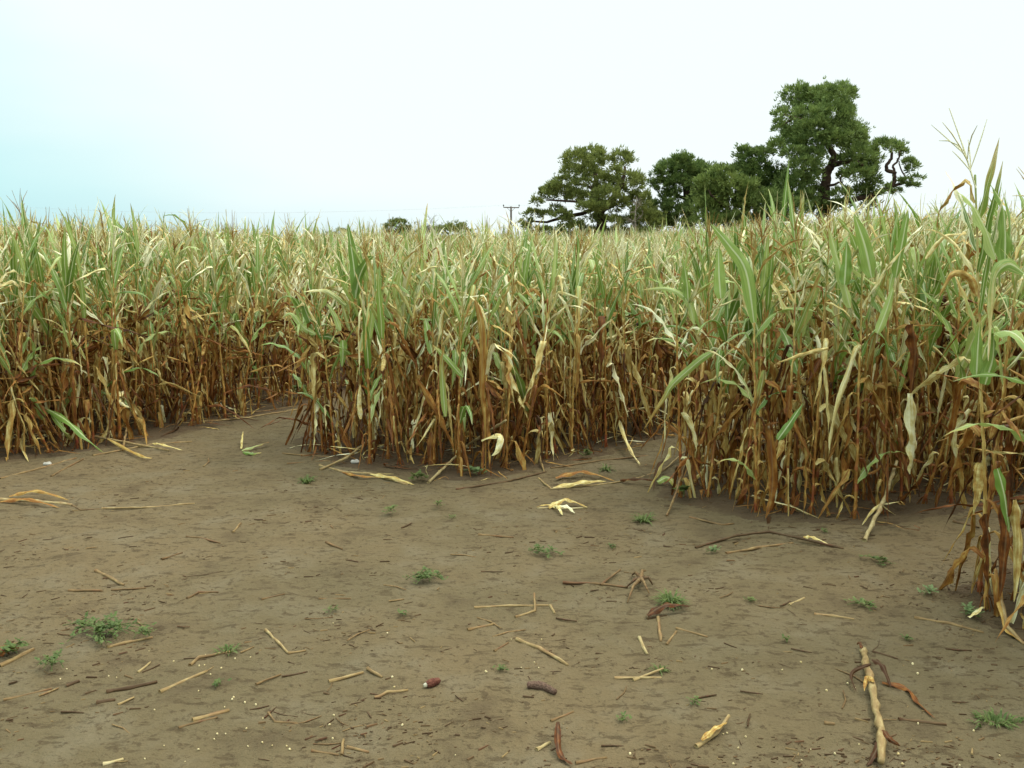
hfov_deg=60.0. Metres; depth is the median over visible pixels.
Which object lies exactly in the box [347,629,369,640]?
twig
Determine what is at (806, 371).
maize plant
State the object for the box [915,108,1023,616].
maize plant
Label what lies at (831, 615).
stalk piece
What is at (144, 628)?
weed
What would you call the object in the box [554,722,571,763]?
fallen leaf
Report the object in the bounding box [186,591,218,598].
stalk piece
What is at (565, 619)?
twig
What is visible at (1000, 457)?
maize plant
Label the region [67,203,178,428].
maize plant
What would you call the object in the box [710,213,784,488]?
maize plant
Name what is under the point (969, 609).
weed
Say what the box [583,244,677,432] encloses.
maize plant
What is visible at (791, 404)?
maize plant
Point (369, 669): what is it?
stalk piece
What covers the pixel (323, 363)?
maize plant
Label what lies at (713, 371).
maize plant
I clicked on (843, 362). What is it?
maize plant
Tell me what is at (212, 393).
maize plant
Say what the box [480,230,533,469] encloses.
maize plant
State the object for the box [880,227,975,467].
maize plant
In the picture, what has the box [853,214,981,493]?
maize plant
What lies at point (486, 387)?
maize plant
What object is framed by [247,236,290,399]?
maize plant
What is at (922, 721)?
stalk piece
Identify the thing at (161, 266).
maize plant
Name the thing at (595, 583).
stalk piece
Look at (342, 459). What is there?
fallen stalk
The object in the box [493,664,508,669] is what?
weed
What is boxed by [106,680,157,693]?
stalk piece
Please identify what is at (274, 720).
stalk piece
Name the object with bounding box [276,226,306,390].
maize plant
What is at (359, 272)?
maize plant
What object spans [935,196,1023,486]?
maize plant
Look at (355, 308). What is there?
maize plant
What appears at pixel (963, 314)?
maize plant
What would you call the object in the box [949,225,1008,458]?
maize plant
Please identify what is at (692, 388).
maize plant
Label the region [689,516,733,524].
fallen stalk
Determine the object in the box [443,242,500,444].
maize plant
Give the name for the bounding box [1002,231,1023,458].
maize plant
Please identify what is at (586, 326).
maize plant
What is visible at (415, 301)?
maize plant
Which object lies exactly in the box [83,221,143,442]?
maize plant
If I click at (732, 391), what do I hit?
maize plant
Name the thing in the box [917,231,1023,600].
maize plant
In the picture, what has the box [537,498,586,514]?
maize husk
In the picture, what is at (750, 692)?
twig
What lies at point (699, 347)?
maize plant
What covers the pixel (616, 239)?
maize plant
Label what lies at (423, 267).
maize plant
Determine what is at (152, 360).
maize plant
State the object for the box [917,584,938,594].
weed
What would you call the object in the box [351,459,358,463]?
pebble
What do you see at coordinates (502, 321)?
maize plant
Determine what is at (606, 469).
weed
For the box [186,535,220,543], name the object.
stalk piece
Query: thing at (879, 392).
maize plant
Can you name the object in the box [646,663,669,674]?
weed
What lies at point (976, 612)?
leaf litter
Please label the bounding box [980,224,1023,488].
maize plant
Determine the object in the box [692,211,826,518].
maize plant
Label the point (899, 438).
maize plant
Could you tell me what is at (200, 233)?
maize plant
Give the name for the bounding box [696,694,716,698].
twig
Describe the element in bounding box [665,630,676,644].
stalk piece
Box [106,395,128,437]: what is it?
fallen stalk
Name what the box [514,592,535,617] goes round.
stalk piece
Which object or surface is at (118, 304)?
maize plant
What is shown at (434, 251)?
maize plant
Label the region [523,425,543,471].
fallen stalk
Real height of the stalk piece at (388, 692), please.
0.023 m
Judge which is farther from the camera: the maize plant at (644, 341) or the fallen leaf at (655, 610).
the maize plant at (644, 341)
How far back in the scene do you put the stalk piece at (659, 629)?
3.74 m
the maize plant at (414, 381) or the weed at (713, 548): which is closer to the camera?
the weed at (713, 548)
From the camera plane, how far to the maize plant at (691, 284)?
8.39 m
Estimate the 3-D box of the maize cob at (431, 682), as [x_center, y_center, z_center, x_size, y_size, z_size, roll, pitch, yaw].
[-0.298,1.108,3.290,0.067,0.032,0.035,-6,11,-36]
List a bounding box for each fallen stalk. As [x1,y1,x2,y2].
[0,457,76,478]
[0,489,70,507]
[19,428,169,461]
[50,458,83,476]
[71,504,99,510]
[92,441,191,455]
[101,503,194,508]
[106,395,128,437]
[122,409,146,450]
[175,377,270,423]
[183,408,299,423]
[201,406,294,415]
[282,453,332,456]
[318,464,413,484]
[319,435,375,469]
[427,419,506,482]
[456,471,546,489]
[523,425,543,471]
[538,451,684,493]
[550,455,647,468]
[665,464,685,515]
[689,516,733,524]
[695,530,843,548]
[725,542,792,553]
[850,642,899,765]
[862,460,897,541]
[914,616,983,632]
[952,520,979,527]
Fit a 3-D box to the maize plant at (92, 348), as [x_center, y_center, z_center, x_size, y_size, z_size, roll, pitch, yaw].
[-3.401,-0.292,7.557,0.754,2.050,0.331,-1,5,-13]
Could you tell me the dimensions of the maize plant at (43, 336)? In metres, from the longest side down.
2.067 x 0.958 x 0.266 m
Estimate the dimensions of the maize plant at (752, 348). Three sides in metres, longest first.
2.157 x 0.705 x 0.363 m
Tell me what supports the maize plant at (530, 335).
on the ground
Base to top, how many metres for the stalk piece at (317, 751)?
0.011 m
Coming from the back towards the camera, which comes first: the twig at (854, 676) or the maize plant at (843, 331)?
the maize plant at (843, 331)
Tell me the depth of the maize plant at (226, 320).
8.78 m
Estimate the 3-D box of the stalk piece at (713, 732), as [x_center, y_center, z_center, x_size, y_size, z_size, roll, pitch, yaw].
[0.673,1.148,2.937,0.033,0.043,0.217,8,12,42]
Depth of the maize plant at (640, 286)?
7.74 m
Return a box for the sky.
[0,0,1023,238]
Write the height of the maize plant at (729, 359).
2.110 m
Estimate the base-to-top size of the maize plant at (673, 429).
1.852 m
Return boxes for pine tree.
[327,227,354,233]
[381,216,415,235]
[415,219,476,240]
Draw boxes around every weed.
[0,637,29,652]
[34,649,63,670]
[59,610,156,644]
[132,626,155,636]
[211,643,240,655]
[212,678,231,685]
[292,383,307,391]
[297,473,316,483]
[382,504,397,512]
[402,566,447,583]
[409,469,428,479]
[459,465,486,473]
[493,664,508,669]
[528,543,563,557]
[579,449,592,455]
[600,462,615,473]
[616,711,631,720]
[632,512,653,525]
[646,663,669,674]
[650,588,690,610]
[673,485,691,495]
[687,695,701,704]
[706,545,721,551]
[844,596,876,610]
[858,554,895,564]
[900,634,912,639]
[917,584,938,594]
[961,601,984,616]
[967,706,1023,729]
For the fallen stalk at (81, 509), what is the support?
on the ground
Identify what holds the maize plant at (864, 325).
on the ground
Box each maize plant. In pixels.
[0,199,77,453]
[0,214,41,428]
[0,214,54,444]
[0,216,26,443]
[0,216,94,428]
[0,219,57,448]
[0,230,57,439]
[0,233,22,426]
[0,274,14,452]
[0,282,19,447]
[0,286,33,418]
[0,289,80,448]
[0,303,86,458]
[0,306,55,440]
[0,312,17,415]
[1,228,50,432]
[3,207,101,428]
[6,196,75,441]
[6,203,54,440]
[6,204,83,432]
[14,219,146,451]
[17,238,66,403]
[22,224,108,441]
[24,220,86,429]
[38,223,107,425]
[42,224,185,435]
[43,200,116,448]
[43,212,103,432]
[53,214,91,390]
[59,219,143,431]
[64,213,139,445]
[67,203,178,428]
[69,216,158,417]
[74,197,154,423]
[76,228,132,421]
[77,228,161,439]
[77,238,104,421]
[82,194,168,420]
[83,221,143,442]
[96,209,171,405]
[115,218,177,421]
[117,219,145,415]
[118,221,158,421]
[125,231,199,427]
[126,233,201,421]
[127,226,234,422]
[128,241,175,413]
[140,217,208,418]
[140,227,222,411]
[141,225,173,405]
[142,235,252,428]
[154,207,225,423]
[157,227,212,403]
[158,221,195,398]
[162,232,236,410]
[169,229,232,405]
[170,208,220,422]
[172,213,288,418]
[178,224,238,417]
[183,237,243,411]
[184,219,228,399]
[186,211,217,393]
[194,228,254,410]
[196,237,245,387]
[204,213,253,415]
[207,214,251,405]
[208,225,244,405]
[214,233,275,396]
[216,234,250,414]
[220,230,299,416]
[228,211,293,409]
[236,236,279,398]
[239,240,310,395]
[245,213,332,403]
[245,236,303,402]
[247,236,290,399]
[255,235,318,400]
[258,273,349,446]
[263,230,354,452]
[263,242,352,450]
[268,244,312,405]
[270,239,336,443]
[273,220,299,389]
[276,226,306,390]
[284,263,363,455]
[287,227,335,395]
[291,221,341,388]
[293,252,358,440]
[298,219,366,437]
[316,240,384,447]
[317,233,378,447]
[319,236,420,458]
[321,222,401,454]
[327,235,400,426]
[332,236,365,445]
[337,230,372,430]
[347,224,398,467]
[348,255,402,429]
[353,242,383,429]
[358,223,388,440]
[360,238,412,466]
[361,228,449,423]
[365,232,420,435]
[365,239,423,455]
[368,235,405,430]
[369,242,460,459]
[378,233,432,409]
[382,220,429,448]
[385,246,421,454]
[390,250,440,437]
[395,230,428,413]
[397,242,458,417]
[401,249,450,444]
[403,213,477,465]
[404,237,498,451]
[404,250,492,433]
[406,246,453,464]
[407,217,440,447]
[407,237,497,462]
[414,232,445,442]
[416,250,518,473]
[420,277,453,432]
[426,245,497,468]
[427,251,484,476]
[431,217,507,459]
[434,244,497,448]
[437,235,500,455]
[440,233,501,436]
[441,239,525,434]
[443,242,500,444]
[448,249,478,430]
[449,225,495,443]
[451,261,558,458]
[464,218,516,450]
[476,236,530,430]
[478,263,534,461]
[479,224,552,419]
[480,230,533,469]
[487,219,557,448]
[487,233,515,432]
[487,271,534,436]
[491,237,540,429]
[492,239,547,449]
[494,251,599,449]
[497,208,572,442]
[498,212,564,444]
[498,234,548,453]
[500,228,584,466]
[500,250,595,435]
[507,223,571,458]
[510,220,582,424]
[512,236,593,459]
[514,228,598,450]
[514,249,586,416]
[515,234,588,440]
[519,249,586,434]
[521,234,615,453]
[522,238,567,414]
[532,228,604,442]
[539,247,582,428]
[540,224,614,446]
[541,223,569,425]
[541,252,600,424]
[543,214,632,441]
[545,231,597,434]
[551,228,629,406]
[554,238,590,409]
[563,249,664,436]
[566,235,596,420]
[567,233,644,447]
[567,251,608,421]
[568,229,674,438]
[581,241,641,428]
[582,225,617,417]
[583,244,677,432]
[589,242,652,415]
[590,228,649,407]
[590,230,633,429]
[590,238,635,415]
[592,238,669,422]
[596,253,673,403]
[597,233,689,433]
[602,225,645,442]
[607,227,676,435]
[608,227,680,439]
[614,238,675,418]
[623,232,694,432]
[626,238,650,413]
[627,245,687,412]
[628,232,728,499]
[628,239,721,421]
[628,242,672,406]
[640,258,698,433]
[641,225,749,484]
[645,226,690,419]
[647,214,752,467]
[649,230,688,415]
[662,212,748,493]
[662,226,692,400]
[662,240,696,425]
[662,247,729,420]
[663,234,736,456]
[664,185,764,497]
[667,243,722,411]
[673,228,744,478]
[674,194,765,489]
[674,251,723,411]
[675,242,728,413]
[678,245,793,461]
[687,239,715,413]
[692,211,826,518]
[696,253,767,491]
[699,201,807,508]
[701,212,752,467]
[705,224,803,497]
[707,239,732,418]
[710,189,814,501]
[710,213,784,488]
[713,214,770,444]
[717,194,862,463]
[718,159,807,474]
[718,213,804,480]
[721,205,752,445]
[725,228,820,489]
[734,220,781,465]
[741,226,879,472]
[744,220,768,460]
[747,191,816,479]
[751,223,852,508]
[757,203,855,496]
[758,179,840,515]
[771,206,890,518]
[772,214,844,477]
[776,217,843,440]
[778,206,918,519]
[778,218,873,476]
[780,227,884,489]
[782,187,932,466]
[784,185,869,507]
[787,205,857,485]
[788,193,938,514]
[791,194,849,447]
[796,203,864,487]
[797,214,888,494]
[808,203,914,475]
[816,245,904,449]
[817,230,877,468]
[821,197,925,500]
[822,203,917,495]
[827,178,909,475]
[830,220,870,457]
[837,197,945,503]
[847,224,896,480]
[849,222,945,463]
[850,202,969,496]
[852,223,906,481]
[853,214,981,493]
[856,235,960,471]
[857,216,980,476]
[859,220,943,495]
[869,206,958,473]
[879,216,954,472]
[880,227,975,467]
[889,190,967,486]
[890,197,962,461]
[892,205,1023,508]
[896,187,1023,503]
[896,192,970,476]
[896,206,1021,479]
[901,202,992,474]
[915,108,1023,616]
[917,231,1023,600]
[924,209,1023,493]
[926,192,1023,477]
[931,221,975,464]
[933,217,1023,594]
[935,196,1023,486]
[936,203,1016,464]
[937,210,1016,472]
[937,250,1023,636]
[940,191,1023,495]
[940,328,1023,590]
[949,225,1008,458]
[951,213,995,435]
[966,188,1023,464]
[970,211,1023,489]
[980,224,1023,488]
[996,285,1023,486]
[1002,227,1023,478]
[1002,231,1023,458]
[1013,455,1023,492]
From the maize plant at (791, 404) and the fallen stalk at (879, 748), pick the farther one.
the maize plant at (791, 404)
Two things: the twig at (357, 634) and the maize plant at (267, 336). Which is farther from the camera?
the maize plant at (267, 336)
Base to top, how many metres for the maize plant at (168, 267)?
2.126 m
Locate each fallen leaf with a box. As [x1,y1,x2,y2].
[0,642,18,656]
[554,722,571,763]
[618,420,639,464]
[646,602,689,619]
[882,681,934,717]
[994,568,1023,644]
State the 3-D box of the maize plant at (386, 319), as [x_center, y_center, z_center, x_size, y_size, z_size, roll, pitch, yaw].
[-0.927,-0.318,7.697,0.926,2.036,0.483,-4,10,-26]
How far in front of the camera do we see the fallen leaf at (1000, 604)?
3.83 m
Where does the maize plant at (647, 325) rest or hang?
on the ground
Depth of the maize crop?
9.60 m
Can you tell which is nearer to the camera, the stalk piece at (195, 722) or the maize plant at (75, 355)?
the stalk piece at (195, 722)
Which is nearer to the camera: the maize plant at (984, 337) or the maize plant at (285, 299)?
the maize plant at (984, 337)
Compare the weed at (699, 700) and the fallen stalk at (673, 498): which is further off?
the fallen stalk at (673, 498)
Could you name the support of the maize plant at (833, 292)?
on the ground
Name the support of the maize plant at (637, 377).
on the ground
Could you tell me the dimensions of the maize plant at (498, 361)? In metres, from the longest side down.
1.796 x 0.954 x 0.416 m
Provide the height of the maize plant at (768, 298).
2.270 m
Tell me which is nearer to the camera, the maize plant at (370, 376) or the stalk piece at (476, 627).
the stalk piece at (476, 627)
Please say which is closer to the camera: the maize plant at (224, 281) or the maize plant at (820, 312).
the maize plant at (820, 312)
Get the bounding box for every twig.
[38,687,58,696]
[61,711,83,712]
[282,671,307,676]
[286,716,320,725]
[313,743,340,744]
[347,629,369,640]
[477,617,500,627]
[492,629,525,636]
[556,617,576,621]
[601,745,623,746]
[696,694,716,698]
[740,690,762,694]
[835,668,867,684]
[841,690,845,708]
[945,648,971,650]
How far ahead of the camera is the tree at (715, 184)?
75.53 m
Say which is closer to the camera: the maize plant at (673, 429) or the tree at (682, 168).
the maize plant at (673, 429)
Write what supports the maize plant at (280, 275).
on the ground
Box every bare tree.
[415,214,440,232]
[624,196,643,230]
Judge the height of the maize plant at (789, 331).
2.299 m
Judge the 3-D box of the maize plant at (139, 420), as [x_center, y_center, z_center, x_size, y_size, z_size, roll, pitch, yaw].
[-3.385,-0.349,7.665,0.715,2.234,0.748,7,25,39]
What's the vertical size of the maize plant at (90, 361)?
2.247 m
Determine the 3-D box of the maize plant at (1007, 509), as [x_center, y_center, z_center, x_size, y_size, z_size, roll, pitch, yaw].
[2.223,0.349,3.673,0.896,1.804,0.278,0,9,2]
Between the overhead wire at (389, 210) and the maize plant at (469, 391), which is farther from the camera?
the overhead wire at (389, 210)
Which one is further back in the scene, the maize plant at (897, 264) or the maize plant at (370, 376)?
the maize plant at (370, 376)
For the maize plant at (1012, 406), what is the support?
on the ground
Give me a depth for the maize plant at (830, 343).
6.25 m
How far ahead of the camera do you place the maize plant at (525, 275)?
6.88 m
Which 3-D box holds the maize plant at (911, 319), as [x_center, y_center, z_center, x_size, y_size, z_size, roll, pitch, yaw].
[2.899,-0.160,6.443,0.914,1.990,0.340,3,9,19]
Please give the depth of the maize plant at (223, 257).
9.09 m
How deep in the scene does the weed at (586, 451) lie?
6.93 m
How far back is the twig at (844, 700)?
3.17 m
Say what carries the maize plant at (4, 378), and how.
on the ground
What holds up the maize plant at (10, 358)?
on the ground
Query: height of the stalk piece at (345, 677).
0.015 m
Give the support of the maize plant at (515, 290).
on the ground
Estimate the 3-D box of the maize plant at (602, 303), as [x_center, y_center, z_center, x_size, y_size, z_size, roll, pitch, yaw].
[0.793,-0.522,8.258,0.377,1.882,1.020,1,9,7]
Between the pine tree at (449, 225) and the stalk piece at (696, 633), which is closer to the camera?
the stalk piece at (696, 633)
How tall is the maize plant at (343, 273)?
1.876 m
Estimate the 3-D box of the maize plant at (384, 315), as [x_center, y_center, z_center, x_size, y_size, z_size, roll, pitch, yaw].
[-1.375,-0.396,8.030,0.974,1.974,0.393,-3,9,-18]
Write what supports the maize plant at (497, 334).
on the ground
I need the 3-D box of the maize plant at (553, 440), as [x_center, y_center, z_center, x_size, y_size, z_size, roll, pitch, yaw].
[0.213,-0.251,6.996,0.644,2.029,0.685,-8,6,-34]
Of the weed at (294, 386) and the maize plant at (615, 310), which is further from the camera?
the weed at (294, 386)
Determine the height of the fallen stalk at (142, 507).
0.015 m
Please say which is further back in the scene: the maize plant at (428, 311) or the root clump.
the maize plant at (428, 311)
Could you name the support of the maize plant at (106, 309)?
on the ground
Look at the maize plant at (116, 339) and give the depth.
7.29 m
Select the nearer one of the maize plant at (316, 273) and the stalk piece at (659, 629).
the stalk piece at (659, 629)
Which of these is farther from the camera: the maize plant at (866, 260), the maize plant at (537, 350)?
the maize plant at (537, 350)
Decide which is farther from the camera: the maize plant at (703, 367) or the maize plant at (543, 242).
the maize plant at (543, 242)
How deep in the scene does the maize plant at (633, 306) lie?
8.55 m
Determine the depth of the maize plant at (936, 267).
5.93 m
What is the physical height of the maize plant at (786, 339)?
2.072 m
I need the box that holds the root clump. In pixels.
[626,569,652,602]
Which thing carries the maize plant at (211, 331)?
on the ground
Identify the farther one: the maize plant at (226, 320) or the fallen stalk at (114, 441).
the maize plant at (226, 320)
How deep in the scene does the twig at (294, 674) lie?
3.37 m
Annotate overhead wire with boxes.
[20,201,977,212]
[33,200,1019,212]
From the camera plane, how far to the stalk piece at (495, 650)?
3.60 m
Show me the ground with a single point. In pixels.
(220, 496)
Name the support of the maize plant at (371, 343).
on the ground
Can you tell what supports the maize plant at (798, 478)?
on the ground
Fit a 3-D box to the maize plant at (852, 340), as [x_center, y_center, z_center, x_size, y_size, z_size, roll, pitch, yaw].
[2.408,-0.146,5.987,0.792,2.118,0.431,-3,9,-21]
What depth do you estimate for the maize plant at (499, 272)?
7.59 m
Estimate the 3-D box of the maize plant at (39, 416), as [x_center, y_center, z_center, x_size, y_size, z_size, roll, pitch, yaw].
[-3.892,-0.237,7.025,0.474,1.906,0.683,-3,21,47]
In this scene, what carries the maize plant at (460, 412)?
on the ground
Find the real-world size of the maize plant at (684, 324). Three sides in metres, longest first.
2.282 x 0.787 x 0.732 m
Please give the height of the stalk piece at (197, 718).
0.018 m
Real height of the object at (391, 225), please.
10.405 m
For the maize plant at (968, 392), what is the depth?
6.24 m
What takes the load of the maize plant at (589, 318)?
on the ground
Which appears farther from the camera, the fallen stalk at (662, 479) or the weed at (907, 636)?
the fallen stalk at (662, 479)
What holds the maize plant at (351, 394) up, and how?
on the ground
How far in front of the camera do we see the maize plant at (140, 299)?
8.34 m
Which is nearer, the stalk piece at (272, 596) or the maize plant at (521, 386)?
the stalk piece at (272, 596)
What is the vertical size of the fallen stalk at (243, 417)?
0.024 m
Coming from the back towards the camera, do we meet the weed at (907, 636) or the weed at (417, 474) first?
the weed at (417, 474)
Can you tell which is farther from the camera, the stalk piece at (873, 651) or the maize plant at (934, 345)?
the maize plant at (934, 345)
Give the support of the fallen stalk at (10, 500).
on the ground
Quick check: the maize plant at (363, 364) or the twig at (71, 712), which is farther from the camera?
the maize plant at (363, 364)
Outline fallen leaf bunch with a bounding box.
[240,433,267,454]
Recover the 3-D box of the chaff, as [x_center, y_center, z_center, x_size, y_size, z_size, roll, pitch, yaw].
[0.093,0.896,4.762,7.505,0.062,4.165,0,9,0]
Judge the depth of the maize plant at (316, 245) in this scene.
9.53 m
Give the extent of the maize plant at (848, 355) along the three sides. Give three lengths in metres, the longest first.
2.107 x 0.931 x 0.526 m
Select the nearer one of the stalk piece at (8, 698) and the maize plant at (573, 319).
the stalk piece at (8, 698)
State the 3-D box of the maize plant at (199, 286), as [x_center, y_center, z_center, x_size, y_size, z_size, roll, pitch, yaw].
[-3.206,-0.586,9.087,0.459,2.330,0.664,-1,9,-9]
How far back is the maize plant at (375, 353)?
6.73 m
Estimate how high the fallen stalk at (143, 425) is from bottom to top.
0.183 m
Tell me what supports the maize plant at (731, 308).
on the ground
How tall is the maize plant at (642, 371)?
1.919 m
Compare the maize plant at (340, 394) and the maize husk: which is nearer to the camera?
the maize husk
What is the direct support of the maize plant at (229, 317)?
on the ground
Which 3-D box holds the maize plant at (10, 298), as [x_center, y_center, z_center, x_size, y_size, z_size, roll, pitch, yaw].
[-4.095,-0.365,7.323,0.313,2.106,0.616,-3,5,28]
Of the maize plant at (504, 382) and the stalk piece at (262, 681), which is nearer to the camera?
the stalk piece at (262, 681)
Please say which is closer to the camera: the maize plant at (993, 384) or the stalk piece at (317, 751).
the stalk piece at (317, 751)
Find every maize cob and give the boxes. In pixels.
[423,677,440,687]
[527,681,556,694]
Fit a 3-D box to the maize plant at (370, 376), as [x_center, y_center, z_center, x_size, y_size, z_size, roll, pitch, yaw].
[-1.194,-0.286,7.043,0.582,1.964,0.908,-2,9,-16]
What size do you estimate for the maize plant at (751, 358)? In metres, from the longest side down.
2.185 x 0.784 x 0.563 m
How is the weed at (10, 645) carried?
on the ground
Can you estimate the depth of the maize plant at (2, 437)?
6.94 m
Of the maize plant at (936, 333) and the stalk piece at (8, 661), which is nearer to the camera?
the stalk piece at (8, 661)
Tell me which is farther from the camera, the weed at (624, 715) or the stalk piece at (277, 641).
the stalk piece at (277, 641)
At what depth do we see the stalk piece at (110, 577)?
4.37 m
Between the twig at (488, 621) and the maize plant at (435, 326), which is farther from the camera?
the maize plant at (435, 326)
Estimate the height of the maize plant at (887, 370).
2.137 m
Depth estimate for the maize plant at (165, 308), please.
8.82 m
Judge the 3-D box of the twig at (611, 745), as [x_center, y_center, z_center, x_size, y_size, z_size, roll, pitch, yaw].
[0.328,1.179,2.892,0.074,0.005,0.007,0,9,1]
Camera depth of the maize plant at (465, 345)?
7.61 m
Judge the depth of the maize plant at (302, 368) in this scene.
7.31 m
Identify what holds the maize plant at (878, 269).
on the ground
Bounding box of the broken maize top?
[25,398,100,450]
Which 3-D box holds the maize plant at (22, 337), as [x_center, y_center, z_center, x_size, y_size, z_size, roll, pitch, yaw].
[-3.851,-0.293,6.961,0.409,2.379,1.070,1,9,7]
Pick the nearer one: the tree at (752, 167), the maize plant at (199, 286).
the maize plant at (199, 286)
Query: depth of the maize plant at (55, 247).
7.47 m
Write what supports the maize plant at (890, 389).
on the ground
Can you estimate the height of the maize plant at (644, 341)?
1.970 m
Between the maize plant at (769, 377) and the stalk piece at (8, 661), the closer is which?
the stalk piece at (8, 661)
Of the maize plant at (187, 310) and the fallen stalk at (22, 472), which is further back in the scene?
the maize plant at (187, 310)
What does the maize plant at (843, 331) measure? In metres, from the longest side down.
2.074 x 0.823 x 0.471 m
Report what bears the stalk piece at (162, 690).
on the ground
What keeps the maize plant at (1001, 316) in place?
on the ground
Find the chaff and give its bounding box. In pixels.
[0,463,1023,767]
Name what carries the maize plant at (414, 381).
on the ground
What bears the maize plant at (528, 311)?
on the ground
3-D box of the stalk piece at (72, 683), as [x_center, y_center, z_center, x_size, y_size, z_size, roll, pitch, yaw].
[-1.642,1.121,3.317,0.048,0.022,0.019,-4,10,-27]
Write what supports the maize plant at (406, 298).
on the ground
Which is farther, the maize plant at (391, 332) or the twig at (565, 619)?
the maize plant at (391, 332)
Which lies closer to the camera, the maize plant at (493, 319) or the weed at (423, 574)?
the weed at (423, 574)
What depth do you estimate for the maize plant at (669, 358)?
8.31 m
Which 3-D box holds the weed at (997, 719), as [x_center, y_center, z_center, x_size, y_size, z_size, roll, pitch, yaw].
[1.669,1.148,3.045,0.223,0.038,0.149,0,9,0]
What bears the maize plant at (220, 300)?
on the ground
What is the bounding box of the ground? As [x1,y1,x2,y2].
[0,318,1023,767]
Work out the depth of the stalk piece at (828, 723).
3.03 m
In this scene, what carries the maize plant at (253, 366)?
on the ground
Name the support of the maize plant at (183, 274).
on the ground
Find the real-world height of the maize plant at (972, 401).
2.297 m
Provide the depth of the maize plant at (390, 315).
7.01 m
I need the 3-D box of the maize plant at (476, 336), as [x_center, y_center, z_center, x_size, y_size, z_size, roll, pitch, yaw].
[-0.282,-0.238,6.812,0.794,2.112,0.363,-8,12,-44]
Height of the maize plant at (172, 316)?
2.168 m
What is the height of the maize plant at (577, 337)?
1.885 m
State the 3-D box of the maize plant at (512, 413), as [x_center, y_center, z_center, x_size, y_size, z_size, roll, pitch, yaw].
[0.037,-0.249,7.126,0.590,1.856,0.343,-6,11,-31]
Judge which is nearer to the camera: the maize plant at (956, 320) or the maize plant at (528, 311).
the maize plant at (956, 320)
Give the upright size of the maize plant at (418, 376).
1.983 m
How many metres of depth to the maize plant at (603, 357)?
7.17 m
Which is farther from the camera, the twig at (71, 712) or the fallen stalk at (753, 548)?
the fallen stalk at (753, 548)
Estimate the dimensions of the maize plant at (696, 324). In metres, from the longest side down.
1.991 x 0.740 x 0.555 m
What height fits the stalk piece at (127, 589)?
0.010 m
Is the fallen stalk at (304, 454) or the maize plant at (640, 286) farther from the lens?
the maize plant at (640, 286)
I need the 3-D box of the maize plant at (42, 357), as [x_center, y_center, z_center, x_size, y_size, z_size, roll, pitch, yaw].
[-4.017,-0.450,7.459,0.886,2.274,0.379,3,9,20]
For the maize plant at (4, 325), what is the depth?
7.64 m
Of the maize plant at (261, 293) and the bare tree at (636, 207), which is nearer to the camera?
the maize plant at (261, 293)
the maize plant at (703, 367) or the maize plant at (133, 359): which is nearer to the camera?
the maize plant at (703, 367)
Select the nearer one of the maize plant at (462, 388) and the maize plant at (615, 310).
the maize plant at (462, 388)
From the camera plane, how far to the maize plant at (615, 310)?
7.76 m
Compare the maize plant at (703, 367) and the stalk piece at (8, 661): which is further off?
the maize plant at (703, 367)
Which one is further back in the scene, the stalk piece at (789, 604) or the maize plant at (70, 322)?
the maize plant at (70, 322)
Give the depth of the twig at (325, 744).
2.91 m
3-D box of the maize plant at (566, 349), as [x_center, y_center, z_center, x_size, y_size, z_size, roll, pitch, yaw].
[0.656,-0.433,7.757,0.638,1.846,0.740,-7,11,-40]
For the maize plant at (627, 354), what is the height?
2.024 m
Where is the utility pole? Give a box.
[503,205,519,225]
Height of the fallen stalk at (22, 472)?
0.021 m
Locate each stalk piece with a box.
[0,648,34,666]
[3,688,51,700]
[66,679,79,686]
[68,589,101,591]
[94,569,124,585]
[96,698,114,703]
[103,758,123,765]
[106,636,152,647]
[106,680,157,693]
[111,587,145,590]
[117,696,134,704]
[136,661,150,672]
[158,670,207,692]
[161,552,182,559]
[178,716,217,728]
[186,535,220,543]
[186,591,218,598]
[188,650,229,665]
[192,708,229,721]
[255,674,281,684]
[261,593,284,599]
[264,628,287,653]
[267,711,296,723]
[288,649,305,653]
[311,749,338,755]
[325,541,342,549]
[328,671,363,682]
[340,738,344,755]
[346,745,368,752]
[366,666,382,677]
[375,689,407,696]
[466,623,493,630]
[474,604,548,607]
[478,533,513,537]
[493,642,508,651]
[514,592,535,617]
[515,637,568,665]
[535,741,550,750]
[550,711,573,721]
[563,581,627,587]
[575,756,606,764]
[599,569,620,585]
[614,676,661,678]
[632,667,663,680]
[637,636,647,653]
[656,616,661,641]
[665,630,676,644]
[675,627,707,636]
[694,714,729,748]
[788,597,804,605]
[814,612,853,619]
[824,721,834,724]
[872,650,897,658]
[898,717,946,725]
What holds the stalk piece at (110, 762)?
on the ground
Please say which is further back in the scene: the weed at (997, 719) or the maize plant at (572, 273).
the maize plant at (572, 273)
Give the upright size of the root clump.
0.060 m
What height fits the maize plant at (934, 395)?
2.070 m
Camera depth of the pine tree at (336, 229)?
236.16 m
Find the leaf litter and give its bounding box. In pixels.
[0,375,1023,618]
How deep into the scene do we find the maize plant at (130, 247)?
8.21 m
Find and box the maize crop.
[0,167,1023,517]
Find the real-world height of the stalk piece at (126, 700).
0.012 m
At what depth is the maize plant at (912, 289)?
6.67 m
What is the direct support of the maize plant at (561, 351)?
on the ground
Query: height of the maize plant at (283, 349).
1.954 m
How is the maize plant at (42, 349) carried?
on the ground
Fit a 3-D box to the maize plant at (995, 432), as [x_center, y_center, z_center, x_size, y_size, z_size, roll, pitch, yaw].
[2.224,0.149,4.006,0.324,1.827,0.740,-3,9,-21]
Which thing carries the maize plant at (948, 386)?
on the ground

